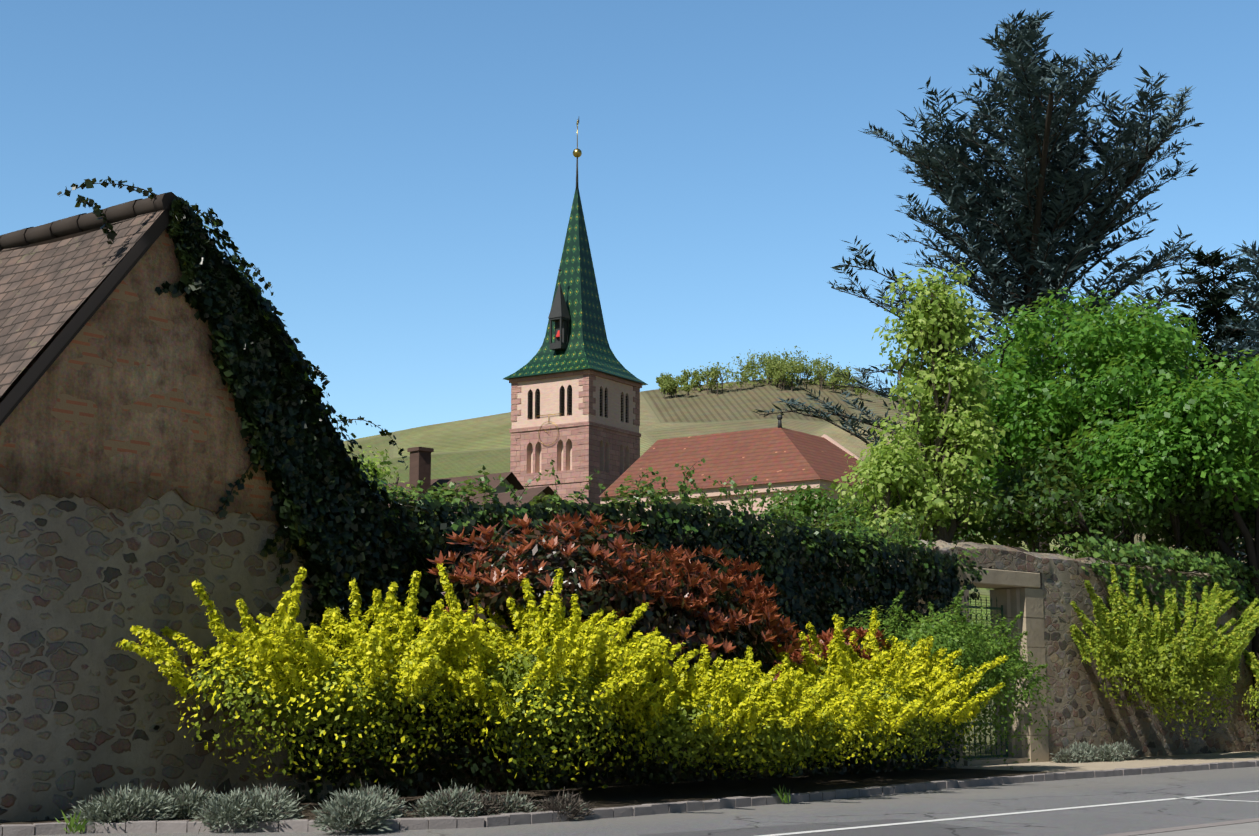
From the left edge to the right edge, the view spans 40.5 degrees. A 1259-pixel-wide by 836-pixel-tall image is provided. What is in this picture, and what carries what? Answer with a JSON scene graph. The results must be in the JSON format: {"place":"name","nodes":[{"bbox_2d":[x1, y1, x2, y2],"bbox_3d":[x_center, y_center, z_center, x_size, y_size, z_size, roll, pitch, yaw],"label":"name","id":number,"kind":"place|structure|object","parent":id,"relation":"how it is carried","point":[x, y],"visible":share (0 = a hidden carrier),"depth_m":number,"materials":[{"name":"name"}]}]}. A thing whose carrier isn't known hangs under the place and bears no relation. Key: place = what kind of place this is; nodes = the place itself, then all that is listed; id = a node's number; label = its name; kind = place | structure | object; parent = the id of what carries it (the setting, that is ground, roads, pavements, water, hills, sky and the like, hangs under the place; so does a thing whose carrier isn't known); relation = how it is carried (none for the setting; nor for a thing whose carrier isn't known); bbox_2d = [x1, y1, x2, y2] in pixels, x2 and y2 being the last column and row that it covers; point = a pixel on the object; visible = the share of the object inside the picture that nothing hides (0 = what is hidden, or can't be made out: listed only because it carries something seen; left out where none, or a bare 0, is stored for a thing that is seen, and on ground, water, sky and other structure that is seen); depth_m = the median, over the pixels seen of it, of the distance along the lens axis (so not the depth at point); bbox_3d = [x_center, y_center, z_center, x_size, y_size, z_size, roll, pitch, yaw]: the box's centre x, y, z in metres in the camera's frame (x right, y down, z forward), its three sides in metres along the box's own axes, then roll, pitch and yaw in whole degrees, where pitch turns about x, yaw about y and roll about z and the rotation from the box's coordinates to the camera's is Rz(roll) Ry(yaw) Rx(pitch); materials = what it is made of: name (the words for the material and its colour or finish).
{"place":"outdoors","nodes":[
{"label":"outdoors","id":0,"kind":"place"},
{"bbox_2d":[0,487,369,822],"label":"stone wall","id":1,"kind":"structure","parent":0,"point":[88,707],"depth_m":14.27,"materials":[{"name":"stone"}]},
{"bbox_2d":[0,220,279,527],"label":"gable wall","id":2,"kind":"structure","parent":1,"relation":"on","point":[126,404],"depth_m":14.64,"materials":[{"name":"paint"}]},
{"bbox_2d":[0,205,170,425],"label":"barn roof","id":3,"kind":"structure","parent":2,"relation":"on","point":[46,290],"depth_m":14.67,"materials":[{"name":"tile"}]},
{"bbox_2d":[0,192,176,250],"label":"ridge tiles","id":4,"kind":"object","parent":3,"relation":"on","point":[78,223],"visible":0.71,"depth_m":15.63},
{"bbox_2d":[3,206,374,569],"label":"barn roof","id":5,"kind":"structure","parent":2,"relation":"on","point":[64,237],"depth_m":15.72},
{"bbox_2d":[57,176,439,639],"bbox_3d":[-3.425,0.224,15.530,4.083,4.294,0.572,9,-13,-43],"label":"ivy leaves","id":6,"kind":"object","parent":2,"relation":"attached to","point":[175,293],"visible":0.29,"depth_m":15.45,"materials":[{"name":"plant"}]},
{"bbox_2d":[166,197,424,680],"bbox_3d":[-3.041,0.330,15.884,3.226,4.225,0.365,12,-15,-53],"label":"ivy","id":7,"kind":"object","parent":2,"relation":"attached to","point":[335,527],"visible":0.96,"depth_m":15.71,"materials":[{"name":"plant"}]},
{"bbox_2d":[196,208,440,598],"bbox_3d":[-3.814,0.096,16.727,3.228,3.308,2.699,12,-15,-53],"label":"ivy","id":8,"kind":"object","parent":2,"relation":"attached to","point":[292,347],"visible":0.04,"depth_m":15.85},
{"bbox_2d":[124,573,496,782],"bbox_3d":[-2.463,2.211,14.626,3.674,1.803,2.415,9,-13,-43],"label":"golden shrub","id":9,"kind":"object","parent":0,"point":[292,699],"depth_m":14.10,"materials":[{"name":"plant"}]},
{"bbox_2d":[187,652,484,779],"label":"golden shrub leaves","id":10,"kind":"object","parent":9,"relation":"attached to","point":[352,717],"visible":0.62,"depth_m":14.57,"materials":[{"name":"plant"}]},
{"bbox_2d":[204,717,480,793],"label":"golden shrub leaves","id":11,"kind":"object","parent":9,"relation":"attached to","point":[317,762],"visible":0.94,"depth_m":14.56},
{"bbox_2d":[347,446,422,502],"bbox_3d":[-3.989,2.712,24.660,1.549,4.637,1.681,9,-13,-43],"label":"tree","id":12,"kind":"object","parent":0,"point":[370,465],"depth_m":24.92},
{"bbox_2d":[382,447,523,507],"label":"house roof","id":13,"kind":"structure","parent":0,"point":[420,463],"depth_m":56.23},
{"bbox_2d":[449,486,565,520],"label":"house roof","id":14,"kind":"structure","parent":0,"point":[504,498],"depth_m":49.09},
{"bbox_2d":[432,571,695,790],"bbox_3d":[-0.765,2.431,15.813,3.232,2.094,3.058,9,-13,-43],"label":"golden shrub","id":15,"kind":"object","parent":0,"point":[574,692],"depth_m":15.18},
{"bbox_2d":[437,646,638,772],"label":"golden shrub leaves","id":16,"kind":"object","parent":15,"relation":"attached to","point":[553,712],"visible":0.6,"depth_m":15.37,"materials":[{"name":"plant"}]},
{"bbox_2d":[471,733,641,788],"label":"golden shrub leaves","id":17,"kind":"object","parent":15,"relation":"attached to","point":[611,764],"visible":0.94,"depth_m":15.83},
{"bbox_2d":[503,188,647,384],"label":"church spire","id":18,"kind":"structure","parent":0,"point":[588,347],"depth_m":138.81,"materials":[{"name":"tile"}]},
{"bbox_2d":[548,269,570,350],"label":"spire bell turret","id":19,"kind":"object","parent":18,"relation":"attached to","point":[559,315],"visible":0.94,"depth_m":137.62,"materials":[{"name":"metal"}]},
{"bbox_2d":[286,497,966,802],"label":"ivy wall","id":20,"kind":"structure","parent":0,"point":[782,579],"depth_m":19.20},
{"bbox_2d":[350,454,979,554],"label":"ivy shoot leaves","id":21,"kind":"object","parent":20,"relation":"attached to","point":[699,490],"visible":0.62,"depth_m":20.25,"materials":[{"name":"plant"}]},
{"bbox_2d":[369,461,988,602],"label":"wall ivy","id":22,"kind":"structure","parent":20,"relation":"attached to","point":[804,561],"depth_m":20.51,"materials":[{"name":"plant"}]},
{"bbox_2d":[0,0,1258,440],"label":"sky","id":23,"kind":"structure","parent":0,"point":[400,175],"materials":[{"name":"blue"}]},
{"bbox_2d":[34,767,1258,835],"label":"road","id":24,"kind":"structure","parent":0,"point":[902,808],"depth_m":15.03,"materials":[{"name":"asphalt"}]},
{"bbox_2d":[55,785,790,833],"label":"kerb weeds","id":25,"kind":"object","parent":24,"relation":"on","point":[80,827],"visible":0.96,"depth_m":13.07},
{"bbox_2d":[0,760,1258,835],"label":"kerb setts","id":26,"kind":"structure","parent":24,"relation":"on","point":[302,825],"depth_m":14.75,"materials":[{"name":"stone"}]},
{"bbox_2d":[759,790,1258,835],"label":"road markings","id":27,"kind":"object","parent":24,"relation":"on","point":[1191,797],"visible":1,"depth_m":15.22,"materials":[{"name":"paint"}]},
{"bbox_2d":[1098,818,1258,835],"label":"kerb","id":28,"kind":"structure","parent":24,"relation":"on","point":[1161,830],"depth_m":12.12,"materials":[{"name":"stone"}]},
{"bbox_2d":[600,479,969,628],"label":"church nave walls","id":29,"kind":"structure","parent":0,"point":[713,493],"depth_m":107.81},
{"bbox_2d":[599,427,867,496],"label":"church roof","id":30,"kind":"structure","parent":29,"relation":"on","point":[771,455],"depth_m":113.10,"materials":[{"name":"tile"}]},
{"bbox_2d":[343,379,1253,690],"bbox_3d":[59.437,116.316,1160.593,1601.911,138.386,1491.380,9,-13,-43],"label":"hillside","id":31,"kind":"structure","parent":0,"point":[467,447],"depth_m":694.76,"materials":[{"name":"plant"}]},
{"bbox_2d":[656,346,867,399],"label":"hilltop trees","id":32,"kind":"object","parent":31,"relation":"on","point":[770,370],"materials":[{"name":"plant"}]},
{"bbox_2d":[660,374,880,397],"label":"hilltop scrub","id":33,"kind":"object","parent":31,"relation":"on","point":[763,378],"visible":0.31,"depth_m":750.05,"materials":[{"name":"green plant"}]},
{"bbox_2d":[772,626,899,682],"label":"small red photinia rosettes","id":34,"kind":"object","parent":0,"point":[827,637],"visible":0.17,"depth_m":20.48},
{"bbox_2d":[750,468,1016,560],"bbox_3d":[4.658,3.630,31.947,3.858,5.157,5.418,3,-10,-20],"label":"understorey","id":35,"kind":"object","parent":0,"point":[806,505],"depth_m":32.30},
{"bbox_2d":[830,410,963,547],"bbox_3d":[4.511,2.707,27.807,2.441,5.656,2.001,9,-13,-43],"label":"low pale tree","id":36,"kind":"object","parent":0,"point":[902,482],"depth_m":27.73,"materials":[{"name":"plant"}]},
{"bbox_2d":[845,262,1009,543],"bbox_3d":[5.078,1.543,28.857,3.028,8.303,2.816,9,-13,-43],"label":"pale tree","id":37,"kind":"object","parent":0,"point":[975,433],"depth_m":28.69,"materials":[{"name":"plant"}]},
{"bbox_2d":[941,586,963,766],"bbox_3d":[4.245,3.574,23.561,0.500,2.567,0.561,9,-13,-43],"label":"door frame","id":38,"kind":"object","parent":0,"point":[961,762],"depth_m":23.23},
{"bbox_2d":[963,692,994,755],"bbox_3d":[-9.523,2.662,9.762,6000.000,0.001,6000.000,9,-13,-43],"label":"gate","id":39,"kind":"structure","parent":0,"point":[982,749],"depth_m":36.75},
{"bbox_2d":[0,767,1145,824],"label":"planting bed soil","id":40,"kind":"structure","parent":39,"relation":"on","point":[616,795],"depth_m":17.95,"materials":[{"name":"soil"}]},
{"bbox_2d":[62,783,156,831],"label":"lavender plant","id":41,"kind":"object","parent":40,"relation":"on","point":[88,810],"visible":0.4,"depth_m":13.25,"materials":[{"name":"green plant"}]},
{"bbox_2d":[80,783,185,825],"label":"lavender plant","id":42,"kind":"object","parent":40,"relation":"on","point":[161,802],"visible":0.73,"depth_m":13.42,"materials":[{"name":"green plant"}]},
{"bbox_2d":[158,782,217,819],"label":"lavender plant","id":43,"kind":"object","parent":40,"relation":"on","point":[188,809],"visible":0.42,"depth_m":13.71,"materials":[{"name":"green plant"}]},
{"bbox_2d":[191,785,268,832],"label":"lavender plant","id":44,"kind":"object","parent":40,"relation":"on","point":[228,811],"visible":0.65,"depth_m":13.21,"materials":[{"name":"green plant"}]},
{"bbox_2d":[197,786,272,832],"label":"dry lavender","id":45,"kind":"object","parent":40,"relation":"on","point":[225,807],"visible":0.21,"depth_m":13.22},
{"bbox_2d":[230,784,299,831],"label":"lavender plant","id":46,"kind":"object","parent":40,"relation":"on","point":[266,806],"visible":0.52,"depth_m":13.33,"materials":[{"name":"green plant"}]},
{"bbox_2d":[234,787,298,829],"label":"dry lavender","id":47,"kind":"object","parent":40,"relation":"on","point":[283,812],"visible":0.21,"depth_m":13.33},
{"bbox_2d":[241,783,308,818],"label":"lavender plant","id":48,"kind":"object","parent":40,"relation":"on","point":[290,798],"visible":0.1,"depth_m":13.73,"materials":[{"name":"green plant"}]},
{"bbox_2d":[116,567,523,720],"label":"golden shrub leaves","id":49,"kind":"object","parent":40,"relation":"on","point":[261,640],"visible":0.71,"depth_m":14.31,"materials":[{"name":"plant"}]},
{"bbox_2d":[309,787,397,834],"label":"lavender plant","id":50,"kind":"object","parent":40,"relation":"on","point":[331,806],"visible":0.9,"depth_m":13.04,"materials":[{"name":"green plant"}]},
{"bbox_2d":[314,789,393,834],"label":"dry lavender","id":51,"kind":"object","parent":40,"relation":"on","point":[355,814],"visible":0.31,"depth_m":13.04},
{"bbox_2d":[353,779,408,817],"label":"dry lavender","id":52,"kind":"object","parent":40,"relation":"on","point":[387,797],"visible":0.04,"depth_m":13.67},
{"bbox_2d":[352,783,411,818],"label":"lavender plant","id":53,"kind":"object","parent":40,"relation":"on","point":[389,801],"visible":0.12,"depth_m":13.66,"materials":[{"name":"green plant"}]},
{"bbox_2d":[408,792,476,817],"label":"lavender plant","id":54,"kind":"object","parent":40,"relation":"on","point":[422,805],"visible":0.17,"depth_m":13.90,"materials":[{"name":"green plant"}]},
{"bbox_2d":[412,784,488,816],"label":"dry lavender","id":55,"kind":"object","parent":40,"relation":"on","point":[461,796],"visible":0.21,"depth_m":13.90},
{"bbox_2d":[415,779,490,817],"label":"lavender plant","id":56,"kind":"object","parent":40,"relation":"on","point":[446,802],"visible":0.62,"depth_m":13.90,"materials":[{"name":"green plant"}]},
{"bbox_2d":[467,789,512,815],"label":"dry lavender","id":57,"kind":"object","parent":40,"relation":"on","point":[488,804],"visible":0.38,"depth_m":14.15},
{"bbox_2d":[491,789,536,814],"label":"lavender plant","id":58,"kind":"object","parent":40,"relation":"on","point":[521,805],"visible":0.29,"depth_m":14.24,"materials":[{"name":"green plant"}]},
{"bbox_2d":[492,792,539,813],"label":"dry lavender","id":59,"kind":"object","parent":40,"relation":"on","point":[520,808],"visible":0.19,"depth_m":14.25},
{"bbox_2d":[376,563,698,722],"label":"golden shrub shoot leaves","id":60,"kind":"object","parent":40,"relation":"on","point":[592,637],"visible":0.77,"depth_m":15.45,"materials":[{"name":"plant"}]},
{"bbox_2d":[531,786,596,821],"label":"dry lavender","id":61,"kind":"object","parent":40,"relation":"on","point":[550,804],"visible":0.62,"depth_m":14.41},
{"bbox_2d":[435,518,777,742],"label":"dark photinia shrub leaves","id":62,"kind":"object","parent":40,"relation":"on","point":[608,599],"visible":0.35,"depth_m":17.02,"materials":[{"name":"plant"}]},
{"bbox_2d":[422,510,802,652],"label":"red photinia rosettes","id":63,"kind":"object","parent":62,"relation":"attached to","point":[769,614],"visible":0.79,"depth_m":17.33,"materials":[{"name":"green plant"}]},
{"bbox_2d":[590,644,889,740],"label":"golden shrub shoot leaves","id":64,"kind":"object","parent":40,"relation":"on","point":[731,681],"visible":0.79,"depth_m":16.65,"materials":[{"name":"plant"}]},
{"bbox_2d":[606,648,882,776],"bbox_3d":[1.158,2.949,17.163,3.980,1.291,2.188,9,-13,-43],"label":"golden shrub","id":65,"kind":"object","parent":40,"relation":"on","point":[783,743],"depth_m":16.71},
{"bbox_2d":[618,699,846,773],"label":"golden shrub leaves","id":66,"kind":"object","parent":65,"relation":"attached to","point":[676,739],"visible":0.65,"depth_m":16.56,"materials":[{"name":"plant"}]},
{"bbox_2d":[702,688,914,777],"bbox_3d":[1.939,3.268,18.092,2.963,1.049,1.631,5,-10,-26],"label":"golden shrub","id":67,"kind":"object","parent":40,"relation":"on","point":[874,754],"depth_m":17.75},
{"bbox_2d":[716,712,895,774],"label":"golden shrub leaves","id":68,"kind":"object","parent":67,"relation":"attached to","point":[822,743],"visible":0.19,"depth_m":17.98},
{"bbox_2d":[727,681,924,746],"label":"golden shrub shoot leaves","id":69,"kind":"object","parent":40,"relation":"on","point":[913,706],"visible":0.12,"depth_m":18.05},
{"bbox_2d":[796,637,913,738],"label":"small dark photinia leaves","id":70,"kind":"object","parent":40,"relation":"on","point":[858,644],"visible":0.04,"depth_m":20.58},
{"bbox_2d":[775,623,1001,766],"bbox_3d":[3.173,3.154,19.901,4.116,1.866,2.511,9,-13,-43],"label":"golden shrub","id":71,"kind":"object","parent":40,"relation":"on","point":[915,691],"depth_m":19.58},
{"bbox_2d":[806,664,963,768],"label":"golden shrub leaves","id":72,"kind":"object","parent":71,"relation":"attached to","point":[911,724],"visible":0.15,"depth_m":19.35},
{"bbox_2d":[771,608,1008,727],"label":"golden shrub leaves","id":73,"kind":"object","parent":71,"relation":"attached to","point":[917,664],"visible":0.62,"depth_m":19.43,"materials":[{"name":"plant"}]},
{"bbox_2d":[842,589,1054,768],"bbox_3d":[3.906,3.288,21.513,3.249,2.237,2.356,9,-13,-43],"label":"green shrub","id":74,"kind":"object","parent":40,"relation":"on","point":[1011,659],"depth_m":21.45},
{"bbox_2d":[845,611,1046,763],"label":"green shrub leaves","id":75,"kind":"object","parent":74,"relation":"attached to","point":[973,657],"visible":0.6,"depth_m":21.14,"materials":[{"name":"plant"}]},
{"bbox_2d":[856,586,1047,697],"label":"green shrub leaves","id":76,"kind":"object","parent":74,"relation":"attached to","point":[1000,644],"visible":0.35,"depth_m":21.18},
{"bbox_2d":[889,711,1048,768],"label":"green shrub leaves","id":77,"kind":"object","parent":74,"relation":"attached to","point":[992,742],"visible":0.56,"depth_m":21.15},
{"bbox_2d":[1050,747,1080,762],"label":"lavender plant","id":78,"kind":"object","parent":40,"relation":"on","point":[1065,757],"visible":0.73,"depth_m":24.29,"materials":[{"name":"green plant"}]},
{"bbox_2d":[1095,742,1123,761],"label":"lavender plant","id":79,"kind":"object","parent":40,"relation":"on","point":[1107,749],"visible":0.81,"depth_m":24.77,"materials":[{"name":"green plant"}]},
{"bbox_2d":[1109,740,1135,760],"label":"lavender plant","id":80,"kind":"object","parent":40,"relation":"on","point":[1125,750],"visible":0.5,"depth_m":25.21,"materials":[{"name":"green plant"}]},
{"bbox_2d":[511,375,638,517],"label":"church tower","id":81,"kind":"structure","parent":39,"relation":"on","point":[614,452],"depth_m":135.59,"materials":[{"name":"stone"}]},
{"bbox_2d":[509,370,641,505],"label":"tower quoins and courses","id":82,"kind":"object","parent":81,"relation":"on","point":[586,439],"visible":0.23,"depth_m":134.69,"materials":[{"name":"stone"}]},
{"bbox_2d":[528,385,627,421],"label":"belfry windows","id":83,"kind":"structure","parent":81,"relation":"attached to","point":[562,394],"depth_m":136.16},
{"bbox_2d":[369,531,944,795],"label":"garden wall","id":84,"kind":"structure","parent":39,"relation":"on","point":[518,783],"depth_m":18.78,"materials":[{"name":"stone"}]},
{"bbox_2d":[964,757,1028,765],"bbox_3d":[4.968,4.883,24.064,1.520,0.150,0.590,9,-13,-43],"label":"door threshold","id":85,"kind":"object","parent":39,"relation":"on","point":[992,761],"depth_m":23.86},
{"bbox_2d":[959,588,1043,737],"bbox_3d":[4.983,3.685,24.271,2.540,2.580,0.530,9,-13,-43],"label":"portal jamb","id":86,"kind":"object","parent":39,"relation":"on","point":[1032,647],"visible":0.11,"depth_m":24.86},
{"bbox_2d":[961,597,1007,758],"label":"iron gate","id":87,"kind":"structure","parent":86,"relation":"attached to","point":[1002,616],"depth_m":24.50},
{"bbox_2d":[932,540,1049,572],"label":"wall over lintel","id":88,"kind":"structure","parent":86,"relation":"on","point":[1002,557],"depth_m":24.46,"materials":[{"name":"stone"}]},
{"bbox_2d":[1063,745,1091,762],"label":"lavender plant","id":89,"kind":"object","parent":39,"relation":"on","point":[1083,753],"visible":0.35,"depth_m":24.43,"materials":[{"name":"green plant"}]},
{"bbox_2d":[938,751,1258,771],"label":"sidewalk","id":90,"kind":"structure","parent":39,"relation":"on","point":[1148,761],"depth_m":24.11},
{"bbox_2d":[1012,552,1256,761],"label":"garden wall","id":91,"kind":"structure","parent":39,"relation":"on","point":[1082,709],"depth_m":26.11,"materials":[{"name":"stone"}]},
{"bbox_2d":[1036,529,1258,633],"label":"young creeper","id":92,"kind":"object","parent":91,"relation":"attached to","point":[1130,550],"visible":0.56,"depth_m":27.53,"materials":[{"name":"green plant"}]},
{"bbox_2d":[1069,564,1258,694],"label":"forsythia leaves","id":93,"kind":"object","parent":91,"relation":"attached to","point":[1204,637],"visible":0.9,"depth_m":25.45,"materials":[{"name":"plant"}]},
{"bbox_2d":[1243,650,1258,682],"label":"forsythia leaves","id":94,"kind":"object","parent":91,"relation":"attached to","point":[1253,663],"visible":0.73,"depth_m":29.19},
{"bbox_2d":[1135,245,1258,569],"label":"dark conifer","id":95,"kind":"object","parent":39,"relation":"on","point":[1216,295],"depth_m":47.24,"materials":[{"name":"plant"}]},
{"bbox_2d":[1185,239,1258,572],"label":"conifer tree","id":96,"kind":"object","parent":39,"relation":"on","point":[1253,330],"depth_m":40.49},
{"bbox_2d":[753,8,1249,554],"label":"cedar tree","id":97,"kind":"object","parent":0,"point":[1025,38],"depth_m":51.41,"materials":[{"name":"plant"}]},
{"bbox_2d":[990,588,1048,762],"bbox_3d":[5.708,3.799,24.965,0.540,2.567,0.561,9,-13,-43],"label":"gate post","id":98,"kind":"object","parent":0,"point":[1027,602],"visible":0.48,"depth_m":24.80,"materials":[{"name":"stone"}]},
{"bbox_2d":[957,566,1039,588],"bbox_3d":[4.939,2.288,24.446,2.530,0.225,0.600,9,-13,-43],"label":"door lintel","id":99,"kind":"structure","parent":98,"relation":"on","point":[997,579],"depth_m":24.51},
{"bbox_2d":[953,287,1247,562],"bbox_3d":[8.881,1.807,32.845,6.320,9.069,6.026,9,-13,-43],"label":"green tree","id":100,"kind":"object","parent":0,"point":[1042,396],"depth_m":31.91,"materials":[{"name":"plant"}]},
{"bbox_2d":[971,424,1258,570],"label":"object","id":101,"kind":"object","parent":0,"point":[1041,498],"depth_m":29.36,"materials":[{"name":"plant"}]},
{"bbox_2d":[1054,320,1258,750],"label":"green tree","id":102,"kind":"object","parent":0,"point":[1167,442],"depth_m":29.10,"materials":[{"name":"plant"}]},
{"bbox_2d":[1080,567,1242,739],"bbox_3d":[7.953,3.569,25.898,3.969,2.595,2.899,4,-10,-21],"label":"forsythia","id":103,"kind":"object","parent":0,"point":[1224,681],"depth_m":25.77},
{"bbox_2d":[1096,642,1229,733],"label":"forsythia leaves","id":104,"kind":"object","parent":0,"point":[1189,687],"visible":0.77,"depth_m":25.27,"materials":[{"name":"plant"}]},
{"bbox_2d":[1136,822,1258,835],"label":"pavement","id":105,"kind":"structure","parent":0,"point":[1248,829],"depth_m":11.88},
{"bbox_2d":[1242,665,1258,733],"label":"forsythia","id":106,"kind":"object","parent":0,"point":[1255,705],"depth_m":28.49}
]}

